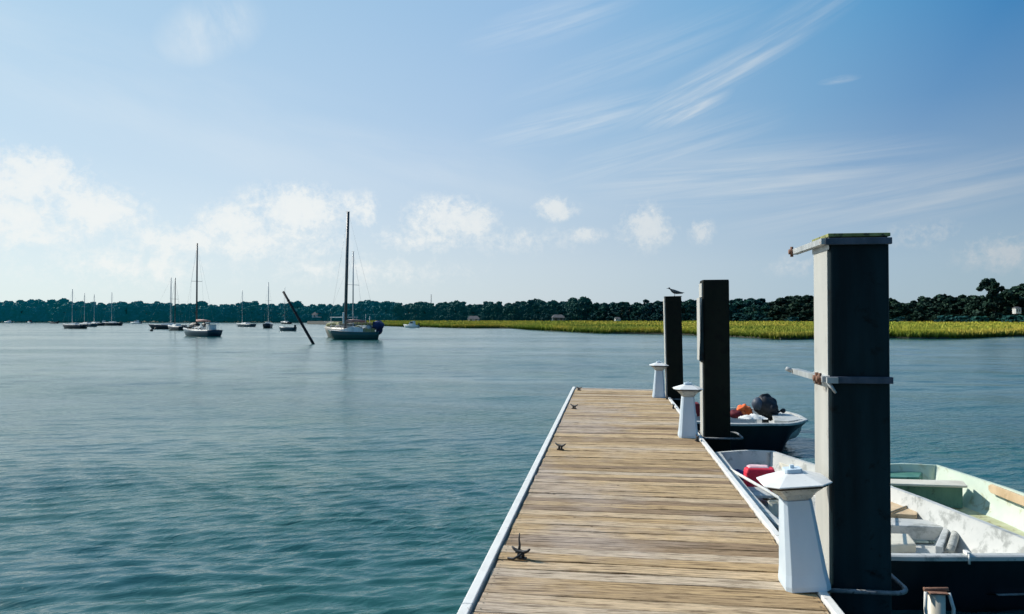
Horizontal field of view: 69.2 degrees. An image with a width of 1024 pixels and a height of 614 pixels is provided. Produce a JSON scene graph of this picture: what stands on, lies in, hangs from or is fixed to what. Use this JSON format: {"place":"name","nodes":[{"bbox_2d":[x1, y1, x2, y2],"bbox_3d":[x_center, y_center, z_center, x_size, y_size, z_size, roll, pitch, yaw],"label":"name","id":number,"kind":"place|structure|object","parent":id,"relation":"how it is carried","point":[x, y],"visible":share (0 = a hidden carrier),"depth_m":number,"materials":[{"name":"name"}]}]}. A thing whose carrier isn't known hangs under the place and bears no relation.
{"place":"outdoors","nodes":[
{"label":"outdoors","id":0,"kind":"place"},
{"bbox_2d":[0,322,1023,613],"bbox_3d":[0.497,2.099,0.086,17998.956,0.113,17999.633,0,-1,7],"label":"water","id":1,"kind":"structure","parent":0,"point":[234,468],"depth_m":12.56,"materials":[{"name":"blue liquid"}]},
{"bbox_2d":[62,289,87,328],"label":"sailboat","id":2,"kind":"object","parent":1,"relation":"on","point":[73,326],"visible":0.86,"depth_m":168.44,"materials":[{"name":"metal"}]},
{"bbox_2d":[79,293,97,326],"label":"sailboat","id":3,"kind":"object","parent":1,"relation":"on","point":[89,324],"visible":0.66,"depth_m":209.24,"materials":[{"name":"metal"}]},
{"bbox_2d":[103,296,122,325],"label":"sailboat","id":4,"kind":"object","parent":1,"relation":"on","point":[113,323],"visible":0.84,"depth_m":246.85,"materials":[{"name":"metal"}]},
{"bbox_2d":[148,282,186,328],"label":"sailboat","id":5,"kind":"object","parent":1,"relation":"on","point":[161,326],"visible":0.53,"depth_m":159.64,"materials":[{"name":"metal"}]},
{"bbox_2d":[168,278,186,329],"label":"sailboat","id":6,"kind":"object","parent":1,"relation":"on","point":[174,326],"visible":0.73,"depth_m":141.17,"materials":[{"name":"metal"}]},
{"bbox_2d":[183,243,222,336],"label":"sailboat","id":7,"kind":"object","parent":1,"relation":"on","point":[206,329],"visible":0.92,"depth_m":91.42,"materials":[{"name":"white plastic"}]},
{"bbox_2d":[236,290,255,326],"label":"sailboat","id":8,"kind":"object","parent":1,"relation":"on","point":[245,324],"visible":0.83,"depth_m":207.67,"materials":[{"name":"white plastic"}]},
{"bbox_2d":[263,282,272,327],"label":"sailboat","id":9,"kind":"object","parent":1,"relation":"on","point":[266,324],"visible":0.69,"depth_m":178.82,"materials":[{"name":"metal"}]},
{"bbox_2d":[282,291,314,343],"bbox_3d":[-17.966,1.589,63.777,4.078,5.975,0.256,0,-1,17],"label":"leaning pole","id":10,"kind":"object","parent":1,"relation":"in","point":[299,320],"visible":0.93,"depth_m":63.80,"materials":[{"name":"black wood"}]},
{"bbox_2d":[324,251,365,337],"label":"sailboat","id":11,"kind":"object","parent":1,"relation":"on","point":[340,324],"visible":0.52,"depth_m":84.67,"materials":[{"name":"white plastic"}]},
{"bbox_2d":[328,211,384,339],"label":"sailboat","id":12,"kind":"object","parent":1,"relation":"on","point":[369,332],"visible":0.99,"depth_m":76.95,"materials":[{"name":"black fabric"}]},
{"bbox_2d":[403,321,419,327],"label":"motorboat","id":13,"kind":"object","parent":1,"relation":"on","point":[411,324],"visible":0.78,"depth_m":187.34,"materials":[{"name":"white plastic"}]},
{"bbox_2d":[663,296,682,408],"bbox_3d":[3.342,1.817,15.252,0.357,4.072,0.339,-1,-1,7],"label":"square pile","id":14,"kind":"object","parent":1,"relation":"in","point":[673,347],"visible":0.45,"depth_m":15.11,"materials":[{"name":"black wood"}]},
{"bbox_2d":[457,387,907,613],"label":"floating dock","id":15,"kind":"object","parent":1,"relation":"on","point":[628,501],"visible":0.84,"depth_m":5.58,"materials":[{"name":"brown wood"}]},
{"bbox_2d":[512,546,530,559],"bbox_3d":[0.059,1.641,4.957,0.144,0.075,0.038,-1,-1,29],"label":"cleat","id":16,"kind":"object","parent":15,"relation":"on","point":[522,556],"visible":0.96,"depth_m":4.94,"materials":[{"name":"black metal"}]},
{"bbox_2d":[649,360,668,397],"bbox_3d":[3.012,1.472,15.218,0.386,0.752,0.386,0,-1,7],"label":"bollard light","id":17,"kind":"object","parent":15,"relation":"on","point":[659,366],"visible":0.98,"depth_m":15.11,"materials":[{"name":"white paint"}]},
{"bbox_2d":[673,381,702,437],"bbox_3d":[2.392,1.387,10.096,0.386,0.752,0.386,0,-1,7],"label":"bollard light","id":18,"kind":"object","parent":15,"relation":"on","point":[688,392],"visible":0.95,"depth_m":9.99,"materials":[{"name":"white paint"}]},
{"bbox_2d":[756,464,832,592],"bbox_3d":[1.716,1.306,4.457,0.386,0.718,0.386,-6,-2,7],"label":"bollard light","id":19,"kind":"object","parent":15,"relation":"on","point":[802,567],"visible":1,"depth_m":4.36,"materials":[{"name":"white paint"}]},
{"bbox_2d":[697,280,730,451],"bbox_3d":[2.810,1.699,10.336,0.424,4.145,0.400,0,-1,7],"label":"square pile","id":20,"kind":"object","parent":1,"relation":"in","point":[713,343],"visible":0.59,"depth_m":10.19,"materials":[{"name":"wood"}]},
{"bbox_2d":[696,408,807,451],"bbox_3d":[3.973,2.140,12.752,1.960,0.582,2.197,0,-1,7],"label":"dinghy","id":21,"kind":"object","parent":1,"relation":"on","point":[778,431],"visible":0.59,"depth_m":11.81,"materials":[{"name":"plastic"}]},
{"bbox_2d":[730,410,742,418],"bbox_3d":[3.868,1.855,12.857,0.259,0.159,0.251,0,-1,7],"label":"red bag","id":22,"kind":"object","parent":21,"relation":"on","point":[735,414],"visible":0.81,"depth_m":12.78,"materials":[{"name":"fabric"}]},
{"bbox_2d":[736,404,752,414],"bbox_3d":[4.039,1.799,12.940,0.380,0.237,0.234,1,-1,-29],"label":"life vest","id":23,"kind":"object","parent":22,"relation":"on","point":[744,409],"visible":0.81,"depth_m":12.89,"materials":[{"name":"orange fabric"}]},
{"bbox_2d":[738,414,767,418],"bbox_3d":[3.983,1.809,12.280,0.440,0.103,0.236,0,-1,7],"label":"cloth","id":24,"kind":"object","parent":21,"relation":"on","point":[752,416],"visible":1,"depth_m":12.22,"materials":[{"name":"white fabric"}]},
{"bbox_2d":[751,393,778,422],"bbox_3d":[4.383,1.837,12.877,0.466,0.674,0.425,0,-1,7],"label":"outboard motor","id":25,"kind":"object","parent":21,"relation":"on","point":[765,405],"visible":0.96,"depth_m":12.75,"materials":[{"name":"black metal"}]},
{"bbox_2d":[785,233,892,613],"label":"square pile","id":26,"kind":"object","parent":1,"relation":"in","point":[850,377],"visible":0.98,"depth_m":4.50,"materials":[{"name":"wood"}]},
{"bbox_2d":[715,450,1023,611],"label":"skiff","id":27,"kind":"object","parent":1,"relation":"on","point":[980,568],"visible":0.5,"depth_m":5.75,"materials":[{"name":"white plastic"}]},
{"bbox_2d":[728,467,778,499],"bbox_3d":[2.482,1.786,7.154,0.140,0.037,2.298,0,-1,-3],"label":"oar","id":28,"kind":"object","parent":27,"relation":"on","point":[756,484],"visible":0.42,"depth_m":7.48,"materials":[{"name":"white wood"}]},
{"bbox_2d":[946,530,958,552],"bbox_3d":[3.765,1.957,6.316,0.068,0.089,0.789,-1,-1,35],"label":"boat fender","id":29,"kind":"object","parent":27,"relation":"on","point":[952,542],"visible":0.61,"depth_m":6.11,"materials":[{"name":"white plastic"}]},
{"bbox_2d":[923,587,955,613],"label":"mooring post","id":30,"kind":"object","parent":1,"relation":"in","point":[934,600],"visible":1,"depth_m":4.76,"materials":[{"name":"metal"}]},
{"bbox_2d":[890,463,1023,535],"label":"green boat","id":31,"kind":"object","parent":1,"relation":"on","point":[998,505],"visible":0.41,"depth_m":7.88,"materials":[{"name":"paint"}]},
{"bbox_2d":[0,0,1023,305],"label":"sky","id":32,"kind":"structure","parent":0,"point":[476,152],"materials":[{"name":"blue"}]},
{"bbox_2d":[307,320,1023,339],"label":"marsh","id":33,"kind":"structure","parent":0,"point":[318,322],"depth_m":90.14,"materials":[{"name":"green plant"}]},
{"bbox_2d":[606,308,618,318],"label":"tree","id":34,"kind":"object","parent":33,"relation":"on","point":[612,312],"visible":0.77,"depth_m":345.12,"materials":[{"name":"green plant"}]},
{"bbox_2d":[615,306,626,320],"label":"tree","id":35,"kind":"object","parent":33,"relation":"on","point":[620,312],"visible":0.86,"depth_m":340.83,"materials":[{"name":"green plant"}]},
{"bbox_2d":[629,306,641,320],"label":"tree","id":36,"kind":"object","parent":33,"relation":"on","point":[637,310],"visible":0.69,"depth_m":335.24,"materials":[{"name":"green plant"}]},
{"bbox_2d":[766,305,784,320],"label":"tree","id":37,"kind":"object","parent":33,"relation":"on","point":[774,310],"visible":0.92,"depth_m":277.85,"materials":[{"name":"green plant"}]},
{"bbox_2d":[796,303,813,320],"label":"tree","id":38,"kind":"object","parent":33,"relation":"on","point":[806,307],"visible":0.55,"depth_m":264.85,"materials":[{"name":"green plant"}]},
{"bbox_2d":[936,299,952,315],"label":"tree","id":39,"kind":"object","parent":33,"relation":"on","point":[944,306],"visible":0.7,"depth_m":224.68,"materials":[{"name":"green plant"}]},
{"bbox_2d":[933,315,955,321],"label":"shrub","id":40,"kind":"object","parent":33,"relation":"on","point":[943,318],"visible":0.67,"depth_m":214.76,"materials":[{"name":"green plant"}]},
{"bbox_2d":[948,301,968,315],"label":"tree","id":41,"kind":"object","parent":33,"relation":"on","point":[957,307],"visible":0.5,"depth_m":221.40,"materials":[{"name":"green plant"}]},
{"bbox_2d":[953,316,971,321],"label":"shrub","id":42,"kind":"object","parent":33,"relation":"on","point":[961,319],"visible":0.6,"depth_m":209.00,"materials":[{"name":"green plant"}]},
{"bbox_2d":[967,316,989,321],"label":"shrub","id":43,"kind":"object","parent":33,"relation":"on","point":[979,318],"visible":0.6,"depth_m":202.09,"materials":[{"name":"green plant"}]},
{"bbox_2d":[963,295,998,321],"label":"tree","id":44,"kind":"object","parent":33,"relation":"on","point":[978,300],"visible":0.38,"depth_m":214.91,"materials":[{"name":"green plant"}]},
{"bbox_2d":[976,278,1011,321],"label":"tree","id":45,"kind":"object","parent":33,"relation":"on","point":[992,287],"visible":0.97,"depth_m":205.12,"materials":[{"name":"green plant"}]},
{"bbox_2d":[997,315,1021,321],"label":"shrub","id":46,"kind":"object","parent":33,"relation":"on","point":[1007,318],"visible":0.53,"depth_m":186.38,"materials":[{"name":"green plant"}]},
{"bbox_2d":[743,464,774,491],"bbox_3d":[2.817,1.959,8.439,0.354,0.302,0.221,0,-1,7],"label":"bag","id":47,"kind":"object","parent":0,"point":[752,471],"visible":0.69,"depth_m":8.35,"materials":[{"name":"red fabric"}]},
{"bbox_2d":[768,500,778,515],"bbox_3d":[2.671,2.037,7.522,0.159,0.125,0.155,0,-1,7],"label":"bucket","id":48,"kind":"object","parent":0,"point":[773,505],"visible":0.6,"depth_m":7.47,"materials":[{"name":"white plastic"}]},
{"bbox_3d":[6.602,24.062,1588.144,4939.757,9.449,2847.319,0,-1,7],"label":"shore","id":49,"kind":"structure","parent":0,"visible":0},
{"bbox_2d":[0,301,10,317],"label":"tree","id":50,"kind":"object","parent":49,"relation":"on","point":[5,308],"visible":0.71,"depth_m":508.66,"materials":[{"name":"green plant"}]},
{"bbox_2d":[10,302,28,321],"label":"tree","id":51,"kind":"object","parent":49,"relation":"on","point":[19,307],"visible":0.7,"depth_m":507.74,"materials":[{"name":"green plant"}]},
{"bbox_2d":[30,299,44,321],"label":"tree","id":52,"kind":"object","parent":49,"relation":"on","point":[36,303],"visible":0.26,"depth_m":523.07,"materials":[{"name":"green plant"}]},
{"bbox_2d":[34,304,47,321],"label":"tree","id":53,"kind":"object","parent":49,"relation":"on","point":[42,309],"visible":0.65,"depth_m":511.60,"materials":[{"name":"green plant"}]},
{"bbox_2d":[48,298,68,321],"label":"tree","id":54,"kind":"object","parent":49,"relation":"on","point":[60,301],"visible":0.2,"depth_m":523.56,"materials":[{"name":"green plant"}]},
{"bbox_2d":[50,302,78,321],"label":"tree","id":55,"kind":"object","parent":49,"relation":"on","point":[64,307],"visible":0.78,"depth_m":506.82,"materials":[{"name":"green plant"}]},
{"bbox_2d":[75,303,93,321],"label":"tree","id":56,"kind":"object","parent":49,"relation":"on","point":[82,309],"visible":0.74,"depth_m":510.03,"materials":[{"name":"green plant"}]},
{"bbox_2d":[91,304,104,321],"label":"tree","id":57,"kind":"object","parent":49,"relation":"on","point":[97,307],"visible":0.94,"depth_m":509.52,"materials":[{"name":"green plant"}]},
{"bbox_2d":[112,305,125,321],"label":"tree","id":58,"kind":"object","parent":49,"relation":"on","point":[115,314],"visible":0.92,"depth_m":506.97,"materials":[{"name":"green plant"}]},
{"bbox_2d":[118,302,133,321],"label":"tree","id":59,"kind":"object","parent":49,"relation":"on","point":[124,305],"visible":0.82,"depth_m":509.96,"materials":[{"name":"green plant"}]},
{"bbox_2d":[127,305,143,321],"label":"tree","id":60,"kind":"object","parent":49,"relation":"on","point":[134,309],"visible":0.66,"depth_m":511.06,"materials":[{"name":"green plant"}]},
{"bbox_2d":[145,303,160,316],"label":"tree","id":61,"kind":"object","parent":49,"relation":"on","point":[151,308],"visible":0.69,"depth_m":507.15,"materials":[{"name":"green plant"}]},
{"bbox_2d":[151,303,171,321],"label":"tree","id":62,"kind":"object","parent":49,"relation":"on","point":[162,309],"visible":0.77,"depth_m":506.22,"materials":[{"name":"green plant"}]},
{"bbox_2d":[172,304,188,321],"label":"tree","id":63,"kind":"object","parent":49,"relation":"on","point":[179,308],"visible":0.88,"depth_m":507.97,"materials":[{"name":"green plant"}]},
{"bbox_2d":[0,301,402,321],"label":"wood","id":64,"kind":"object","parent":49,"relation":"on","point":[161,318],"visible":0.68,"depth_m":505.15,"materials":[{"name":"green plant"}]},
{"bbox_2d":[202,305,218,321],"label":"tree","id":65,"kind":"object","parent":49,"relation":"on","point":[210,310],"visible":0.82,"depth_m":504.41,"materials":[{"name":"green plant"}]},
{"bbox_2d":[221,305,233,321],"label":"tree","id":66,"kind":"object","parent":49,"relation":"on","point":[227,311],"visible":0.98,"depth_m":502.81,"materials":[{"name":"green plant"}]},
{"bbox_2d":[233,306,247,317],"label":"tree","id":67,"kind":"object","parent":49,"relation":"on","point":[242,312],"visible":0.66,"depth_m":505.63,"materials":[{"name":"green plant"}]},
{"bbox_2d":[241,305,256,321],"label":"tree","id":68,"kind":"object","parent":49,"relation":"on","point":[250,309],"visible":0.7,"depth_m":503.48,"materials":[{"name":"green plant"}]},
{"bbox_2d":[255,307,266,321],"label":"tree","id":69,"kind":"object","parent":49,"relation":"on","point":[261,311],"visible":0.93,"depth_m":498.98,"materials":[{"name":"green plant"}]},
{"bbox_2d":[354,303,366,317],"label":"tree","id":70,"kind":"object","parent":49,"relation":"on","point":[359,308],"visible":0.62,"depth_m":489.59,"materials":[{"name":"green plant"}]},
{"bbox_2d":[376,302,391,319],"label":"tree","id":71,"kind":"object","parent":49,"relation":"on","point":[384,307],"visible":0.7,"depth_m":474.56,"materials":[{"name":"green plant"}]},
{"bbox_2d":[392,304,406,320],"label":"tree","id":72,"kind":"object","parent":49,"relation":"on","point":[397,307],"visible":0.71,"depth_m":465.71,"materials":[{"name":"green plant"}]},
{"bbox_2d":[401,305,412,320],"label":"tree","id":73,"kind":"object","parent":49,"relation":"on","point":[405,315],"visible":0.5,"depth_m":461.72,"materials":[{"name":"green plant"}]},
{"bbox_2d":[408,305,420,319],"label":"tree","id":74,"kind":"object","parent":49,"relation":"on","point":[415,308],"visible":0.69,"depth_m":454.05,"materials":[{"name":"green plant"}]},
{"bbox_2d":[419,305,429,318],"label":"tree","id":75,"kind":"object","parent":49,"relation":"on","point":[423,309],"visible":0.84,"depth_m":448.44,"materials":[{"name":"green plant"}]},
{"bbox_2d":[439,307,454,319],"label":"tree","id":76,"kind":"object","parent":49,"relation":"on","point":[441,314],"visible":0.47,"depth_m":436.64,"materials":[{"name":"green plant"}]},
{"bbox_2d":[448,303,461,318],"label":"tree","id":77,"kind":"object","parent":49,"relation":"on","point":[455,307],"visible":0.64,"depth_m":435.05,"materials":[{"name":"green plant"}]},
{"bbox_2d":[458,305,468,316],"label":"tree","id":78,"kind":"object","parent":49,"relation":"on","point":[463,309],"visible":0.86,"depth_m":429.00,"materials":[{"name":"green plant"}]},
{"bbox_2d":[467,305,478,316],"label":"tree","id":79,"kind":"object","parent":49,"relation":"on","point":[472,311],"visible":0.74,"depth_m":420.20,"materials":[{"name":"green plant"}]},
{"bbox_2d":[478,304,495,320],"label":"tree","id":80,"kind":"object","parent":49,"relation":"on","point":[487,308],"visible":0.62,"depth_m":414.02,"materials":[{"name":"green plant"}]},
{"bbox_2d":[490,305,502,320],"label":"tree","id":81,"kind":"object","parent":49,"relation":"on","point":[497,309],"visible":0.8,"depth_m":405.61,"materials":[{"name":"green plant"}]},
{"bbox_2d":[502,305,513,319],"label":"tree","id":82,"kind":"object","parent":49,"relation":"on","point":[506,310],"visible":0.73,"depth_m":400.24,"materials":[{"name":"green plant"}]},
{"bbox_2d":[508,306,518,320],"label":"tree","id":83,"kind":"object","parent":49,"relation":"on","point":[514,309],"visible":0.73,"depth_m":395.24,"materials":[{"name":"green plant"}]},
{"bbox_2d":[524,298,540,308],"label":"tree","id":84,"kind":"object","parent":49,"relation":"on","point":[529,303],"visible":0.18,"depth_m":400.84,"materials":[{"name":"green plant"}]},
{"bbox_2d":[530,303,543,319],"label":"tree","id":85,"kind":"object","parent":49,"relation":"on","point":[540,307],"visible":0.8,"depth_m":388.51,"materials":[{"name":"green plant"}]},
{"bbox_2d":[553,305,566,314],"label":"tree","id":86,"kind":"object","parent":49,"relation":"on","point":[561,311],"visible":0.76,"depth_m":376.87,"materials":[{"name":"green plant"}]},
{"bbox_2d":[567,300,588,320],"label":"tree","id":87,"kind":"object","parent":49,"relation":"on","point":[578,308],"visible":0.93,"depth_m":362.30,"materials":[{"name":"green plant"}]},
{"bbox_2d":[405,298,767,321],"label":"wood","id":88,"kind":"object","parent":49,"relation":"on","point":[547,317],"visible":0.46,"depth_m":376.24,"materials":[{"name":"green plant"}]},
{"bbox_2d":[588,302,600,316],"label":"tree","id":89,"kind":"object","parent":49,"relation":"on","point":[593,308],"visible":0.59,"depth_m":359.74,"materials":[{"name":"green plant"}]},
{"bbox_2d":[595,304,610,320],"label":"tree","id":90,"kind":"object","parent":49,"relation":"on","point":[603,310],"visible":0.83,"depth_m":351.52,"materials":[{"name":"green plant"}]},
{"bbox_2d":[623,306,633,320],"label":"tree","id":91,"kind":"object","parent":49,"relation":"on","point":[629,310],"visible":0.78,"depth_m":338.25,"materials":[{"name":"green plant"}]},
{"bbox_2d":[641,303,656,320],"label":"tree","id":92,"kind":"object","parent":49,"relation":"on","point":[648,309],"visible":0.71,"depth_m":330.35,"materials":[{"name":"green plant"}]},
{"bbox_2d":[686,303,696,320],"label":"tree","id":93,"kind":"object","parent":49,"relation":"on","point":[691,309],"visible":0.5,"depth_m":307.64,"materials":[{"name":"green plant"}]},
{"bbox_2d":[729,300,748,319],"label":"tree","id":94,"kind":"object","parent":49,"relation":"on","point":[739,306],"visible":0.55,"depth_m":294.63,"materials":[{"name":"green plant"}]},
{"bbox_2d":[747,298,765,310],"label":"tree","id":95,"kind":"object","parent":49,"relation":"on","point":[757,303],"visible":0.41,"depth_m":297.76,"materials":[{"name":"green plant"}]},
{"bbox_2d":[755,304,772,317],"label":"tree","id":96,"kind":"object","parent":49,"relation":"on","point":[764,307],"visible":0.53,"depth_m":283.37,"materials":[{"name":"green plant"}]},
{"bbox_2d":[774,297,788,319],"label":"tree","id":97,"kind":"object","parent":49,"relation":"on","point":[780,301],"visible":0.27,"depth_m":286.92,"materials":[{"name":"green plant"}]},
{"bbox_2d":[785,299,803,317],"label":"tree","id":98,"kind":"object","parent":49,"relation":"on","point":[796,305],"visible":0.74,"depth_m":271.29,"materials":[{"name":"green plant"}]},
{"bbox_2d":[771,283,1023,321],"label":"wood","id":99,"kind":"object","parent":49,"relation":"on","point":[908,316],"visible":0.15,"depth_m":237.96,"materials":[{"name":"green plant"}]},
{"bbox_2d":[889,303,908,318],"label":"tree","id":100,"kind":"object","parent":49,"relation":"on","point":[896,309],"visible":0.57,"depth_m":238.61,"materials":[{"name":"green plant"}]},
{"bbox_2d":[901,303,913,315],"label":"tree","id":101,"kind":"object","parent":49,"relation":"on","point":[907,307],"visible":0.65,"depth_m":238.31,"materials":[{"name":"green plant"}]},
{"bbox_2d":[914,302,939,320],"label":"tree","id":102,"kind":"object","parent":49,"relation":"on","point":[924,305],"visible":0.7,"depth_m":231.65,"materials":[{"name":"green plant"}]},
{"bbox_2d":[925,303,941,316],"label":"tree","id":103,"kind":"object","parent":49,"relation":"on","point":[935,306],"visible":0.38,"depth_m":229.56,"materials":[{"name":"green plant"}]},
{"bbox_2d":[933,294,955,303],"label":"tree","id":104,"kind":"object","parent":49,"relation":"on","point":[939,298],"visible":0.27,"depth_m":236.79,"materials":[{"name":"green plant"}]},
{"bbox_2d":[960,301,979,315],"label":"tree","id":105,"kind":"object","parent":49,"relation":"on","point":[966,309],"visible":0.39,"depth_m":217.30,"materials":[{"name":"green plant"}]},
{"bbox_2d":[998,293,1018,311],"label":"tree","id":106,"kind":"object","parent":49,"relation":"on","point":[1008,297],"visible":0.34,"depth_m":208.99,"materials":[{"name":"green plant"}]},
{"bbox_2d":[1001,292,1023,309],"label":"tree","id":107,"kind":"object","parent":49,"relation":"on","point":[1015,303],"visible":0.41,"depth_m":207.38,"materials":[{"name":"green plant"}]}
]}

